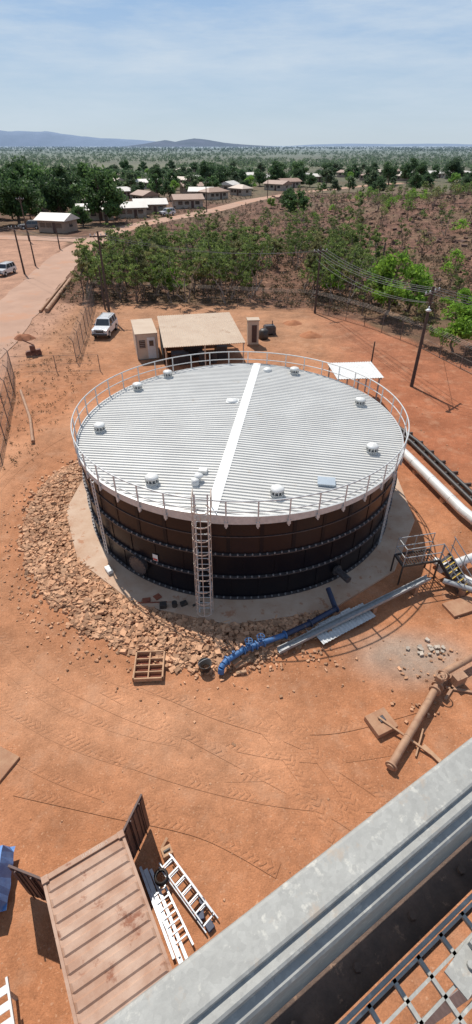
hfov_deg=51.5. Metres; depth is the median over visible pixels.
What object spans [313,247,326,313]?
power pole
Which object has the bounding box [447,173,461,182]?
bright green tree
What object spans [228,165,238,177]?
town tree
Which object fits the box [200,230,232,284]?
eucalyptus tree
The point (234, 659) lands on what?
blue pipeline
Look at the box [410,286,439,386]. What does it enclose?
power pole
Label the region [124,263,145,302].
eucalyptus tree
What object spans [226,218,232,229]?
eucalyptus tree
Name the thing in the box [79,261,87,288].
eucalyptus tree
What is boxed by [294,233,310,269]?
eucalyptus tree
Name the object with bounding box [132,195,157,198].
walls
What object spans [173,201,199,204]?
windows
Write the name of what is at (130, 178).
town tree
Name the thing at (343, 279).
eucalyptus tree
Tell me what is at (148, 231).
eucalyptus tree
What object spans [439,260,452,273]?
shrub
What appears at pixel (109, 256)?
eucalyptus tree
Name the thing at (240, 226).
eucalyptus tree
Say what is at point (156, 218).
eucalyptus tree
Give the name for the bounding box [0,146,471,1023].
ground
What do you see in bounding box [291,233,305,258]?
eucalyptus tree
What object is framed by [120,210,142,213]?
windows
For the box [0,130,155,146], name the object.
hills
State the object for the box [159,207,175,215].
parked car
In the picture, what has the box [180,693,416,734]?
tyre track
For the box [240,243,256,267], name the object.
eucalyptus tree
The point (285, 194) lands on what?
mango tree
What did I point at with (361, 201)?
eucalyptus tree
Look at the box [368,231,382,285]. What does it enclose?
eucalyptus tree
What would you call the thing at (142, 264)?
eucalyptus tree
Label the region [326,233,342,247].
eucalyptus tree
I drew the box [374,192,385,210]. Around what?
bare tree
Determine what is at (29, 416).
brown pipe
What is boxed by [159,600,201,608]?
tool boxes
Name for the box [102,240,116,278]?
eucalyptus tree
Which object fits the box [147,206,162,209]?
windows
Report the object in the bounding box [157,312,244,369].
open shed
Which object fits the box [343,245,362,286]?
eucalyptus tree
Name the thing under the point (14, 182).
mango tree
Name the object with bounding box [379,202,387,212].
bare tree
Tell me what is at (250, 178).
bright green tree
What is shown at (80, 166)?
mango tree
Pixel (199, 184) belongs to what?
roof
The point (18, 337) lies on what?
dirt mound
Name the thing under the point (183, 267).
eucalyptus tree
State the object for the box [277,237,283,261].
eucalyptus tree
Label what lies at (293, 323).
dirt mound
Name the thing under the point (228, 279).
eucalyptus tree
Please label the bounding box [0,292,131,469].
dry weeds
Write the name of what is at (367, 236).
eucalyptus tree
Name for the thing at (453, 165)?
mango tree
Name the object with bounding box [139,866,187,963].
aluminium beams
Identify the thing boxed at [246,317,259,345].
pump cabinet
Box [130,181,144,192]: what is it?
mango tree
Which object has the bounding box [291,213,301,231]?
eucalyptus tree
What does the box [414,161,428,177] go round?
mango tree
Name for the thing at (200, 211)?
eucalyptus tree
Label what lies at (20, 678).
tyre track
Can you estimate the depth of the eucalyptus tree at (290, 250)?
80.63 m
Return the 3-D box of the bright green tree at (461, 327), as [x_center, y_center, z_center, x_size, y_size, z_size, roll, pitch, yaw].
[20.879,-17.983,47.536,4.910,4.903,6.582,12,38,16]
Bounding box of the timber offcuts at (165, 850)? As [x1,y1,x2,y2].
[160,837,173,860]
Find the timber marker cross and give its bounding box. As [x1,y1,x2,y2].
[378,716,441,762]
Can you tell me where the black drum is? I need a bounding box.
[259,328,267,339]
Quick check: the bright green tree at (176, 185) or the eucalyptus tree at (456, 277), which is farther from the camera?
the bright green tree at (176, 185)
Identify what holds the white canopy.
on the ground
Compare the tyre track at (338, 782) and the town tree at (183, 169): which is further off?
the town tree at (183, 169)
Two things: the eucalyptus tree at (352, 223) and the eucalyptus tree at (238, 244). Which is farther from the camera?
the eucalyptus tree at (352, 223)
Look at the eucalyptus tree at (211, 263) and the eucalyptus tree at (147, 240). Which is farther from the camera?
the eucalyptus tree at (147, 240)
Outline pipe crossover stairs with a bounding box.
[390,533,471,593]
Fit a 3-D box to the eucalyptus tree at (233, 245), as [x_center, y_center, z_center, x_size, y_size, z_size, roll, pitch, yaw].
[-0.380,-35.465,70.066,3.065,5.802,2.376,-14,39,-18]
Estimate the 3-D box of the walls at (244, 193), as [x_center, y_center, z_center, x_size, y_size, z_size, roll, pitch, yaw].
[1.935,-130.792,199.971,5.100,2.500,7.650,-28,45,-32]
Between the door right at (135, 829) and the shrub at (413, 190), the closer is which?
the door right at (135, 829)
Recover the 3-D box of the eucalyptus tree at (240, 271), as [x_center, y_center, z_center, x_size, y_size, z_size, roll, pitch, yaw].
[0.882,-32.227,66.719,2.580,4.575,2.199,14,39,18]
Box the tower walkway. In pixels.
[103,737,471,1023]
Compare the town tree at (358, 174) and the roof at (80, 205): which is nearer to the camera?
the roof at (80, 205)
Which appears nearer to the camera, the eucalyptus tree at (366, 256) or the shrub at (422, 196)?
the eucalyptus tree at (366, 256)
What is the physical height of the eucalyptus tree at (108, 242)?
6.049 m
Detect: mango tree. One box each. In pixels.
[0,155,41,183]
[0,165,6,176]
[0,167,46,223]
[0,186,11,212]
[20,161,52,211]
[33,164,81,212]
[50,194,68,212]
[65,171,90,209]
[67,205,92,226]
[68,162,128,222]
[72,161,92,182]
[108,165,119,175]
[119,159,133,170]
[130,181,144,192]
[134,170,142,178]
[146,163,163,180]
[188,161,197,172]
[196,160,216,181]
[197,176,206,184]
[211,166,231,183]
[239,180,253,190]
[253,169,267,185]
[266,159,289,180]
[274,170,288,178]
[279,187,295,210]
[288,159,309,177]
[292,167,306,183]
[305,172,317,186]
[318,160,337,177]
[363,162,380,179]
[368,183,377,193]
[372,176,387,191]
[379,161,399,184]
[399,158,418,181]
[406,172,424,188]
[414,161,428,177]
[430,169,439,178]
[440,157,463,178]
[461,173,471,185]
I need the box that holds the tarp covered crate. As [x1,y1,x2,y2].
[0,845,14,911]
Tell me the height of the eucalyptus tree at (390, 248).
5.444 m
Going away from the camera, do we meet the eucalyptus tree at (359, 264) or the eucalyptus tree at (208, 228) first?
the eucalyptus tree at (359, 264)
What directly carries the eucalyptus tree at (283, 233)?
on the ground
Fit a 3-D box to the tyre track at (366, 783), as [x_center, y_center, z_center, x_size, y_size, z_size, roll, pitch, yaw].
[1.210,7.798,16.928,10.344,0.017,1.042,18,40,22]
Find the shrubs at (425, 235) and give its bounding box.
[271,192,471,314]
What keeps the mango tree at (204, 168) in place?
on the ground
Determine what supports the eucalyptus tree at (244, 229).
on the ground
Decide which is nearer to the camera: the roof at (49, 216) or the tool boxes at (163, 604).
the tool boxes at (163, 604)
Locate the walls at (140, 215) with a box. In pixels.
[116,208,146,217]
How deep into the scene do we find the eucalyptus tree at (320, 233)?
80.42 m
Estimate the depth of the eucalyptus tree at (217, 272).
68.37 m
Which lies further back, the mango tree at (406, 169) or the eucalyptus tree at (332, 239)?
the mango tree at (406, 169)
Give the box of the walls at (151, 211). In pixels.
[146,205,165,213]
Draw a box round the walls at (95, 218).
[86,211,113,220]
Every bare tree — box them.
[332,193,341,207]
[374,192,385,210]
[378,207,387,225]
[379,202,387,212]
[399,310,409,330]
[416,229,437,257]
[431,301,439,317]
[432,186,441,209]
[448,263,460,287]
[451,181,461,203]
[460,278,469,287]
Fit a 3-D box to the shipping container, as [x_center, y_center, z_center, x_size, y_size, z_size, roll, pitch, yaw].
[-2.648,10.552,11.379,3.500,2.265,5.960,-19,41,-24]
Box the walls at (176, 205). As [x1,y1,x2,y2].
[172,200,202,208]
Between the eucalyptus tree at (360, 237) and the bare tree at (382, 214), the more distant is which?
the bare tree at (382, 214)
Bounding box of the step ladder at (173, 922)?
[150,884,193,956]
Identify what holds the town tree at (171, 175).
on the ground
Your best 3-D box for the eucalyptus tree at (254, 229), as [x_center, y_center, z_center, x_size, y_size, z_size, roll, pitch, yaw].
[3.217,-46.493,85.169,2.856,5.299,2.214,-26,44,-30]
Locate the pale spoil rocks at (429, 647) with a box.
[406,637,445,655]
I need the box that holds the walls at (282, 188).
[264,184,290,190]
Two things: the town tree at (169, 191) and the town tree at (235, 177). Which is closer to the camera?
the town tree at (169, 191)
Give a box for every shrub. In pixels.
[353,192,364,200]
[382,193,392,202]
[382,197,397,207]
[402,198,416,208]
[407,189,419,197]
[417,189,430,199]
[419,209,428,216]
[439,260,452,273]
[443,248,464,263]
[449,216,470,232]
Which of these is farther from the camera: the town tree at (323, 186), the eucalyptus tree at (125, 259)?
the town tree at (323, 186)
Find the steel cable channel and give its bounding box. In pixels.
[277,575,430,655]
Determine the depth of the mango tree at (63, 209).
141.12 m
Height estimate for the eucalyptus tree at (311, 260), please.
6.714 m
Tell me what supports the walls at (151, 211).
on the ground
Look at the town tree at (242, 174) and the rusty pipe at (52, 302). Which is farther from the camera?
the town tree at (242, 174)
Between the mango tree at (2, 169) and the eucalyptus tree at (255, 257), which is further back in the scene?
the mango tree at (2, 169)
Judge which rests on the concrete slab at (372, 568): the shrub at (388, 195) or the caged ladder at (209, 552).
the caged ladder at (209, 552)
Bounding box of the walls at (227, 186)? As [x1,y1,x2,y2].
[219,185,233,191]
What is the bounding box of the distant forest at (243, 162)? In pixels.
[0,149,471,182]
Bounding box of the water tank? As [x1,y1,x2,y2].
[70,351,409,599]
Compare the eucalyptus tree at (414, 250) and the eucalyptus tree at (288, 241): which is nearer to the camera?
the eucalyptus tree at (414, 250)
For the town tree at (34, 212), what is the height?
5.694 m
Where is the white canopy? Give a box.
[327,361,383,399]
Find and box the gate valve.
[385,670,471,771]
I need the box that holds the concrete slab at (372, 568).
[67,478,414,624]
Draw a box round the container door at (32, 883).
[7,864,46,901]
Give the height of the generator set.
1.440 m
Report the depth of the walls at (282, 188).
219.51 m
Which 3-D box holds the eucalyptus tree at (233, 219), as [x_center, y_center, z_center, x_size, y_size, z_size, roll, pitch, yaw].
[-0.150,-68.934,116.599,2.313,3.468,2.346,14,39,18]
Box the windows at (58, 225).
[39,222,72,227]
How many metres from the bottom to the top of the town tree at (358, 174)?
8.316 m
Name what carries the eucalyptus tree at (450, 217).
on the ground
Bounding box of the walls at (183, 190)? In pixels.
[180,186,202,193]
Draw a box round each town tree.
[27,201,40,219]
[119,169,128,177]
[120,171,136,187]
[138,161,147,169]
[146,173,166,195]
[160,180,175,200]
[163,170,179,184]
[166,160,175,168]
[180,166,186,174]
[182,173,198,189]
[203,171,211,181]
[203,175,221,186]
[228,160,237,166]
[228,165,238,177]
[229,171,241,182]
[237,169,246,180]
[257,162,265,172]
[284,190,311,218]
[317,182,327,192]
[319,168,336,186]
[327,179,341,191]
[332,163,341,173]
[342,166,357,182]
[344,175,357,191]
[352,163,360,179]
[359,163,366,173]
[363,169,378,186]
[390,177,396,183]
[421,174,434,189]
[431,164,440,170]
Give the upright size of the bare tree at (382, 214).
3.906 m
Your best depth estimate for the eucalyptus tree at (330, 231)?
85.33 m
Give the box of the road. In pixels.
[0,182,408,357]
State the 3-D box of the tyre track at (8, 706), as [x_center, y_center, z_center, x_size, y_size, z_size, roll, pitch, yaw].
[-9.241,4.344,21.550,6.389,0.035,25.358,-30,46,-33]
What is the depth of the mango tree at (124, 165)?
312.21 m
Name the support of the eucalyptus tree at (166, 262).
on the ground
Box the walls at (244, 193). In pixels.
[230,188,251,195]
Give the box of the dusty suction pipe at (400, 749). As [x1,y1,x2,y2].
[386,653,471,770]
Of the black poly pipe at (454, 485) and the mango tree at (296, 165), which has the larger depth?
the mango tree at (296, 165)
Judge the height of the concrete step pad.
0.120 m
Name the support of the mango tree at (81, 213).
on the ground
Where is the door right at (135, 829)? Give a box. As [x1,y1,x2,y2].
[123,794,149,859]
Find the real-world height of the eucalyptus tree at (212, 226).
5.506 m
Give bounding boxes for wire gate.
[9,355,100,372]
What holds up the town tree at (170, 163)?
on the ground
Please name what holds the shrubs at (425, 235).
on the ground
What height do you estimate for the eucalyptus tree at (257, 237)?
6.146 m
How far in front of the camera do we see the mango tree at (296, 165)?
257.23 m
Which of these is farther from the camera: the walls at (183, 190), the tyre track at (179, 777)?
the walls at (183, 190)
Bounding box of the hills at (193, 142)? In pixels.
[121,138,276,146]
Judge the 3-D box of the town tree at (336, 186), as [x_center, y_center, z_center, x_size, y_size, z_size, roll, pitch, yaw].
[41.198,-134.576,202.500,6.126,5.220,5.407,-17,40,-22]
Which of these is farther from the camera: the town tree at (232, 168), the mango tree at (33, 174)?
the town tree at (232, 168)
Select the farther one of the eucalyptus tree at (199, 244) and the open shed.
the eucalyptus tree at (199, 244)
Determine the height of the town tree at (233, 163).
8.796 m
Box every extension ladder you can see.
[159,853,212,923]
[159,854,217,932]
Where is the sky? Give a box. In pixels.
[0,0,471,145]
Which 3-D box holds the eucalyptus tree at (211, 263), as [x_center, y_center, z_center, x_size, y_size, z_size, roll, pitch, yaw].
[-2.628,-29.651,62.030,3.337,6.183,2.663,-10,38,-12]
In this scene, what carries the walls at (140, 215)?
on the ground
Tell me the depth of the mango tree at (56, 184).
132.36 m
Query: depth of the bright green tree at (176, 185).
205.45 m
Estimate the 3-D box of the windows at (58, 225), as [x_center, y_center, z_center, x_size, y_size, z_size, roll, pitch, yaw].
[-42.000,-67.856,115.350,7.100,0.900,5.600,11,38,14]
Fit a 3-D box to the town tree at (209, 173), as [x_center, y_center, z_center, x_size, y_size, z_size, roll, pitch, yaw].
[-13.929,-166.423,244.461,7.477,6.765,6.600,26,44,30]
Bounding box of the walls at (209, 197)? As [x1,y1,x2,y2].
[199,192,227,199]
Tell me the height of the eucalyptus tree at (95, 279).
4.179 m
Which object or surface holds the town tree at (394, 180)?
on the ground
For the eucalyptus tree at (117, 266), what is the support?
on the ground
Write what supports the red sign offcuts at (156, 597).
on the concrete slab at (372, 568)
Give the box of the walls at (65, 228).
[37,219,77,232]
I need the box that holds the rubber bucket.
[198,657,211,673]
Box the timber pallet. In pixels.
[132,650,164,681]
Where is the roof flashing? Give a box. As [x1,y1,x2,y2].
[306,608,349,631]
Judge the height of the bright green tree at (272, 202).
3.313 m
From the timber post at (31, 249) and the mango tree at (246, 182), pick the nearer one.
the timber post at (31, 249)
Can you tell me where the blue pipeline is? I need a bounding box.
[218,587,340,674]
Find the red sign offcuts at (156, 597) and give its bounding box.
[137,593,166,603]
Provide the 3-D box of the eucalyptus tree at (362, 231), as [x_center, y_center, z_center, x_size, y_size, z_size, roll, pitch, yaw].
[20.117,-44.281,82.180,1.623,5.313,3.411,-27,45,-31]
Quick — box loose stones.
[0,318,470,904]
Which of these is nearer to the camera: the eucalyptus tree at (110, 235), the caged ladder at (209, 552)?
the caged ladder at (209, 552)
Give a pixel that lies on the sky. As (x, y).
(246, 72)
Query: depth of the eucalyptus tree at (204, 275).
62.51 m
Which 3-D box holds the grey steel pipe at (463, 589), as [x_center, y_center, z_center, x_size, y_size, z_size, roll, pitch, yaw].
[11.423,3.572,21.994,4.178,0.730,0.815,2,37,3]
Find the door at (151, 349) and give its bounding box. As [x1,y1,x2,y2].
[147,337,156,357]
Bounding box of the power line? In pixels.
[0,227,471,359]
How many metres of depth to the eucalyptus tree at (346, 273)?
64.79 m
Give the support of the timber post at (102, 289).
on the ground
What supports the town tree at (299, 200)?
on the ground
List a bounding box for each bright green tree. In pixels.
[141,263,160,290]
[157,266,187,296]
[170,180,179,190]
[244,175,256,186]
[267,197,275,205]
[322,270,344,293]
[364,250,424,318]
[394,263,435,311]
[426,300,471,351]
[439,287,471,315]
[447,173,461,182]
[459,296,471,323]
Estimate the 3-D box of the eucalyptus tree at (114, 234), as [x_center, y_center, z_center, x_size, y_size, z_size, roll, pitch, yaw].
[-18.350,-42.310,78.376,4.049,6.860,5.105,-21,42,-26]
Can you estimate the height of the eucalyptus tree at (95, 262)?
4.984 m
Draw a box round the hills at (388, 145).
[297,144,471,145]
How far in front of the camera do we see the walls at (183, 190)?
206.43 m
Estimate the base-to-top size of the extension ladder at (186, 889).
0.190 m
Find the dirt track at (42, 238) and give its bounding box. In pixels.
[0,235,103,242]
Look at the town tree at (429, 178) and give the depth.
214.45 m
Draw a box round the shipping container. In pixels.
[7,794,171,1023]
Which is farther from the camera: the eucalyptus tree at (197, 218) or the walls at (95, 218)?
the walls at (95, 218)
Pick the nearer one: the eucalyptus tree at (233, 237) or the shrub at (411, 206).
the eucalyptus tree at (233, 237)
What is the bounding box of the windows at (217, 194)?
[203,193,225,196]
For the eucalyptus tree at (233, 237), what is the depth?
84.19 m
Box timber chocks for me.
[235,636,316,674]
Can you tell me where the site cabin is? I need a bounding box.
[131,318,158,359]
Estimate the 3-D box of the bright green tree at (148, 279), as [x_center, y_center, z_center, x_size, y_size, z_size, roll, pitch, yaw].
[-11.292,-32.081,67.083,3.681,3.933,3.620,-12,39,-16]
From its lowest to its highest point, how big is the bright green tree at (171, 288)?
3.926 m
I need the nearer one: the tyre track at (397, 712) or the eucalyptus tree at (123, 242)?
the tyre track at (397, 712)
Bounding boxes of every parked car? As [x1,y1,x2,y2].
[0,261,16,275]
[19,220,37,229]
[91,312,117,337]
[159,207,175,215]
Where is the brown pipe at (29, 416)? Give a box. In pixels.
[19,389,34,442]
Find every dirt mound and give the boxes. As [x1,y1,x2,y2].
[14,334,35,340]
[283,320,301,325]
[299,331,322,338]
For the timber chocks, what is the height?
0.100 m
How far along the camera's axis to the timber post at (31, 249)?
81.58 m
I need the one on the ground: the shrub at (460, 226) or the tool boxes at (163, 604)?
the shrub at (460, 226)
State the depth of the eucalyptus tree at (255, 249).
81.32 m
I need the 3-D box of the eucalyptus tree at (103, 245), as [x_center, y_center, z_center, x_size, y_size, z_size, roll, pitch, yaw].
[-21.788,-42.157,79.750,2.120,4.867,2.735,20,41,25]
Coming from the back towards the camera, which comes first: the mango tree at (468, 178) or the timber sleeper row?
the mango tree at (468, 178)
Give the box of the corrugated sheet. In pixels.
[311,603,374,644]
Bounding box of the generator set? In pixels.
[263,321,275,335]
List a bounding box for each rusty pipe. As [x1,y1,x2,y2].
[39,278,66,311]
[44,277,71,312]
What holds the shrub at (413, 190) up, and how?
on the ground
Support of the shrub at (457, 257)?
on the ground
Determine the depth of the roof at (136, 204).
137.28 m
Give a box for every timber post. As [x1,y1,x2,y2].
[27,232,35,265]
[98,265,105,309]
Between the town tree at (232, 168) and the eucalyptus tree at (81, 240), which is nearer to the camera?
the eucalyptus tree at (81, 240)
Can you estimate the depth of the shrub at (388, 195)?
135.42 m
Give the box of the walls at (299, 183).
[291,182,300,187]
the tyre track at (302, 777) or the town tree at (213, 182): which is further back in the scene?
the town tree at (213, 182)
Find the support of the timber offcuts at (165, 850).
on the ground
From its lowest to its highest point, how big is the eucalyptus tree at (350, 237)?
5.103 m
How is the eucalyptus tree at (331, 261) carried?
on the ground
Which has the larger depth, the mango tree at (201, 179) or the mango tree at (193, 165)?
the mango tree at (193, 165)
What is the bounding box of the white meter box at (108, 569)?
[104,565,113,574]
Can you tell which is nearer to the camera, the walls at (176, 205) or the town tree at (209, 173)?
the walls at (176, 205)
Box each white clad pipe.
[403,448,471,530]
[432,557,471,586]
[437,553,471,572]
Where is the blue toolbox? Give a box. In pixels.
[196,897,214,933]
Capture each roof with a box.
[33,212,79,221]
[75,203,102,210]
[117,187,130,191]
[120,201,147,208]
[129,190,159,195]
[132,198,167,204]
[135,179,147,182]
[170,194,204,199]
[177,176,190,179]
[179,182,203,186]
[187,187,208,191]
[198,187,228,192]
[219,180,238,185]
[229,184,253,188]
[262,180,292,184]
[276,178,302,181]
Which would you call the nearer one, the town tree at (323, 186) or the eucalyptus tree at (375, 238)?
the eucalyptus tree at (375, 238)
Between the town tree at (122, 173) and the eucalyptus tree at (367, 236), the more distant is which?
the town tree at (122, 173)
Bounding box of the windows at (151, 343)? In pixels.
[139,340,153,347]
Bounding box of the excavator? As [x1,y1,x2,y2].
[22,340,41,356]
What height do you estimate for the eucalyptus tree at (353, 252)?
6.626 m
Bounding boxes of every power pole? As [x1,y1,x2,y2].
[8,224,25,273]
[16,196,28,240]
[89,231,109,311]
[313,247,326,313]
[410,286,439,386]
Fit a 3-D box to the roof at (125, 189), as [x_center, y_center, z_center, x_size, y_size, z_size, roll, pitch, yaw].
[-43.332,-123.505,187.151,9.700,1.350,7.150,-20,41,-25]
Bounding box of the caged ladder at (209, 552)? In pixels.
[191,489,213,616]
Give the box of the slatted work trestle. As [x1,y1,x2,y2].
[0,976,17,1023]
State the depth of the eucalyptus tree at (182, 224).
94.54 m
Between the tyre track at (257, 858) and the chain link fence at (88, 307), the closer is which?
the tyre track at (257, 858)
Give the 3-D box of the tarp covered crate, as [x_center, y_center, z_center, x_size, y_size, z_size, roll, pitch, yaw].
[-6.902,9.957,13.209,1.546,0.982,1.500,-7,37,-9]
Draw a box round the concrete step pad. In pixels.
[442,595,471,617]
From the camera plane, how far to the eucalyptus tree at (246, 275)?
61.69 m
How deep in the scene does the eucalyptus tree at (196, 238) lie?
83.22 m
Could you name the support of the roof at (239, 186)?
on the walls at (244, 193)
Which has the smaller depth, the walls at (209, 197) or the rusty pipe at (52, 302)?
the rusty pipe at (52, 302)
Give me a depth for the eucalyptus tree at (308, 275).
66.02 m
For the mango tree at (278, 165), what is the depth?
244.63 m
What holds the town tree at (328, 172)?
on the ground
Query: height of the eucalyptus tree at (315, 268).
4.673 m
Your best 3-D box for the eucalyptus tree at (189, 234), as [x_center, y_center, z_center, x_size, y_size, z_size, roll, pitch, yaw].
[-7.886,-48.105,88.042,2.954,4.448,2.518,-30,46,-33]
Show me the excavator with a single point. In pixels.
(32, 351)
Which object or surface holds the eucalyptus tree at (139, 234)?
on the ground
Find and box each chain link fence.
[0,348,13,455]
[69,283,94,362]
[93,280,471,373]
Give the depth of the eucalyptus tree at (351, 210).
114.65 m
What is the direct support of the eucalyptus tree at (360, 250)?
on the ground
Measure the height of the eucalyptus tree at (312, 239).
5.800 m
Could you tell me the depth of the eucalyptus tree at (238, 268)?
62.27 m
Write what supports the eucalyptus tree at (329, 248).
on the ground
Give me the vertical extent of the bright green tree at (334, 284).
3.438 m
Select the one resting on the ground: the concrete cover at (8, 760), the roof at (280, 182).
the concrete cover at (8, 760)
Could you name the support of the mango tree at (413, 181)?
on the ground
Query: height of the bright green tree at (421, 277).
5.921 m
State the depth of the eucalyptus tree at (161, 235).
89.71 m
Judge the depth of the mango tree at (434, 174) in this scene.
277.68 m
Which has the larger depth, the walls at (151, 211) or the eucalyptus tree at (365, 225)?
the walls at (151, 211)
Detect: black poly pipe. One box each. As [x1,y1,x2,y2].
[399,425,471,494]
[402,433,471,503]
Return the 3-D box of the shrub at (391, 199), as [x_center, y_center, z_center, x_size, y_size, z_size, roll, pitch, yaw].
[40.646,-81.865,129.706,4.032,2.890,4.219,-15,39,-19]
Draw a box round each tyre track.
[0,436,110,699]
[0,460,181,746]
[0,464,160,696]
[0,692,284,781]
[0,736,166,811]
[13,782,280,877]
[48,721,396,812]
[62,680,413,762]
[100,684,357,830]
[141,681,394,803]
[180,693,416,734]
[237,700,338,848]
[275,705,367,824]
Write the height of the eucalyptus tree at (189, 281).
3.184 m
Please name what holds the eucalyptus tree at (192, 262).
on the ground
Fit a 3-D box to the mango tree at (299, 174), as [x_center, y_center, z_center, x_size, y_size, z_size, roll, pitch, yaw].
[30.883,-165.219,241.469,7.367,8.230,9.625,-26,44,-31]
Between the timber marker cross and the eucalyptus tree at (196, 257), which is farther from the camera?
the eucalyptus tree at (196, 257)
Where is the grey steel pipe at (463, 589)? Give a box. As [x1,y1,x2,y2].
[443,578,471,597]
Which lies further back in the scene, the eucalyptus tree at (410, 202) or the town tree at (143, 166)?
the town tree at (143, 166)
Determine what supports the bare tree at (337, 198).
on the ground
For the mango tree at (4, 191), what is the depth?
118.57 m
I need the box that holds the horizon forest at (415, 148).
[0,146,471,151]
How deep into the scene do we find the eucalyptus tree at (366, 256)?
60.78 m
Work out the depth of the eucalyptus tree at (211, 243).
71.07 m
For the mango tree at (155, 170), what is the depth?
242.18 m
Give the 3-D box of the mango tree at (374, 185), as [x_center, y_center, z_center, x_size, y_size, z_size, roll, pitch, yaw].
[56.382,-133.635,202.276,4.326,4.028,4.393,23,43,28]
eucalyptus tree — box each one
[70,249,92,299]
[73,238,91,280]
[77,245,93,293]
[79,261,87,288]
[83,253,113,289]
[84,242,101,264]
[84,264,102,286]
[86,255,110,299]
[89,241,114,284]
[91,240,103,256]
[96,237,105,252]
[98,255,126,299]
[101,249,121,287]
[102,222,131,270]
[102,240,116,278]
[103,235,122,252]
[103,270,116,293]
[106,257,127,293]
[107,228,120,252]
[113,262,127,297]
[116,239,142,264]
[119,250,131,284]
[124,235,133,257]
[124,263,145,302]
[125,237,144,289]
[128,243,147,291]
[132,259,150,298]
[134,229,148,254]
[136,231,159,252]
[141,235,159,262]
[142,242,157,262]
[143,254,167,298]
[144,227,155,244]
[149,246,175,268]
[151,253,162,296]
[152,212,159,227]
[152,230,172,267]
[153,226,169,240]
[153,268,173,302]
[158,238,170,255]
[162,247,206,301]
[166,243,179,257]
[167,231,176,246]
[171,231,184,254]
[174,223,184,237]
[178,254,192,286]
[180,225,204,253]
[180,231,218,282]
[183,248,204,297]
[185,275,199,289]
[187,224,202,243]
[187,230,196,247]
[191,246,215,294]
[191,256,217,299]
[193,210,201,223]
[197,207,206,224]
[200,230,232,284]
[201,220,211,250]
[202,252,229,302]
[202,254,214,290]
[205,239,215,275]
[207,240,248,294]
[207,259,226,297]
[210,223,216,240]
[210,231,218,249]
[213,256,226,287]
[215,240,237,273]
[217,246,238,281]
[224,227,239,257]
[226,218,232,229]
[226,268,238,290]
[227,241,244,284]
[227,257,251,299]
[231,214,240,225]
[231,229,240,250]
[235,240,244,256]
[236,257,250,291]
[238,221,243,233]
[239,226,246,247]
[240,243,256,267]
[240,261,258,294]
[240,270,253,302]
[241,232,251,255]
[242,225,260,251]
[245,232,278,298]
[246,241,261,265]
[250,227,262,244]
[251,219,259,232]
[258,213,267,226]
[259,234,274,266]
[261,225,269,238]
[262,207,270,223]
[268,236,287,269]
[270,215,280,234]
[276,235,294,260]
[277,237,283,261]
[281,209,296,226]
[281,228,289,243]
[286,220,299,253]
[287,237,299,259]
[287,244,296,265]
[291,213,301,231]
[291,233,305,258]
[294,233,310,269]
[295,205,307,225]
[298,253,324,291]
[302,230,316,254]
[303,227,320,248]
[303,241,324,290]
[307,264,328,300]
[310,235,324,260]
[310,260,325,296]
[314,231,322,250]
[316,260,339,301]
[321,242,343,267]
[324,228,338,246]
[324,247,343,270]
[324,260,338,291]
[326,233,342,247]
[328,214,339,228]
[328,237,337,254]
[329,229,359,277]
[333,264,346,298]
[334,241,359,262]
[336,234,349,258]
[337,223,349,251]
[337,240,372,292]
[342,269,353,295]
[343,230,351,257]
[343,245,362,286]
[345,208,355,228]
[345,216,355,229]
[346,244,378,303]
[346,247,367,285]
[348,229,366,245]
[348,230,365,251]
[349,253,372,295]
[353,223,365,245]
[353,270,384,314]
[354,192,365,217]
[354,212,364,223]
[354,223,366,237]
[355,206,366,220]
[365,226,370,244]
[365,226,379,243]
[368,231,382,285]
[380,237,401,259]
[388,182,394,194]
[397,218,412,246]
[403,244,418,267]
[405,193,414,220]
[411,304,440,329]
[421,181,429,194]
[435,205,455,235]
[451,265,467,301]
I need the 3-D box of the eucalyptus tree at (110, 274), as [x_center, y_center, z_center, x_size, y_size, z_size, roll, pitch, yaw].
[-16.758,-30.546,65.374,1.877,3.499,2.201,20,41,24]
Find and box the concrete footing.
[364,707,397,738]
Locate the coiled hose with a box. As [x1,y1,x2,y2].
[154,868,168,885]
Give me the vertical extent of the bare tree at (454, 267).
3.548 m
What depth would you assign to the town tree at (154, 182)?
184.05 m
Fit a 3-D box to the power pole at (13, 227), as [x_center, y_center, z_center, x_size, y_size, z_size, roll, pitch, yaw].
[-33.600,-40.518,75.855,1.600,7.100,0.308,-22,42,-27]
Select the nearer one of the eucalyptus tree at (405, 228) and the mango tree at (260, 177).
the eucalyptus tree at (405, 228)
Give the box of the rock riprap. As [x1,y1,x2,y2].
[15,458,327,678]
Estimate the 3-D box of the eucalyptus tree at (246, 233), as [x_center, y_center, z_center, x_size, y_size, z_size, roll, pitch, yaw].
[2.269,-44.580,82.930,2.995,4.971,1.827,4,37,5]
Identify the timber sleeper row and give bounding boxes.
[402,432,471,497]
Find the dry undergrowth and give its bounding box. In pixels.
[59,191,471,313]
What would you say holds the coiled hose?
on the extension ladder at (197, 897)
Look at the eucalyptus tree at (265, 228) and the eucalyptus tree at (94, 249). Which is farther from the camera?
the eucalyptus tree at (265, 228)
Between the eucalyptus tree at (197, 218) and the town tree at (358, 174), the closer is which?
the eucalyptus tree at (197, 218)
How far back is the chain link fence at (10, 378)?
37.74 m
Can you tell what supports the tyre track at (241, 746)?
on the ground
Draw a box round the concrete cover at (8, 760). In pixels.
[0,746,19,781]

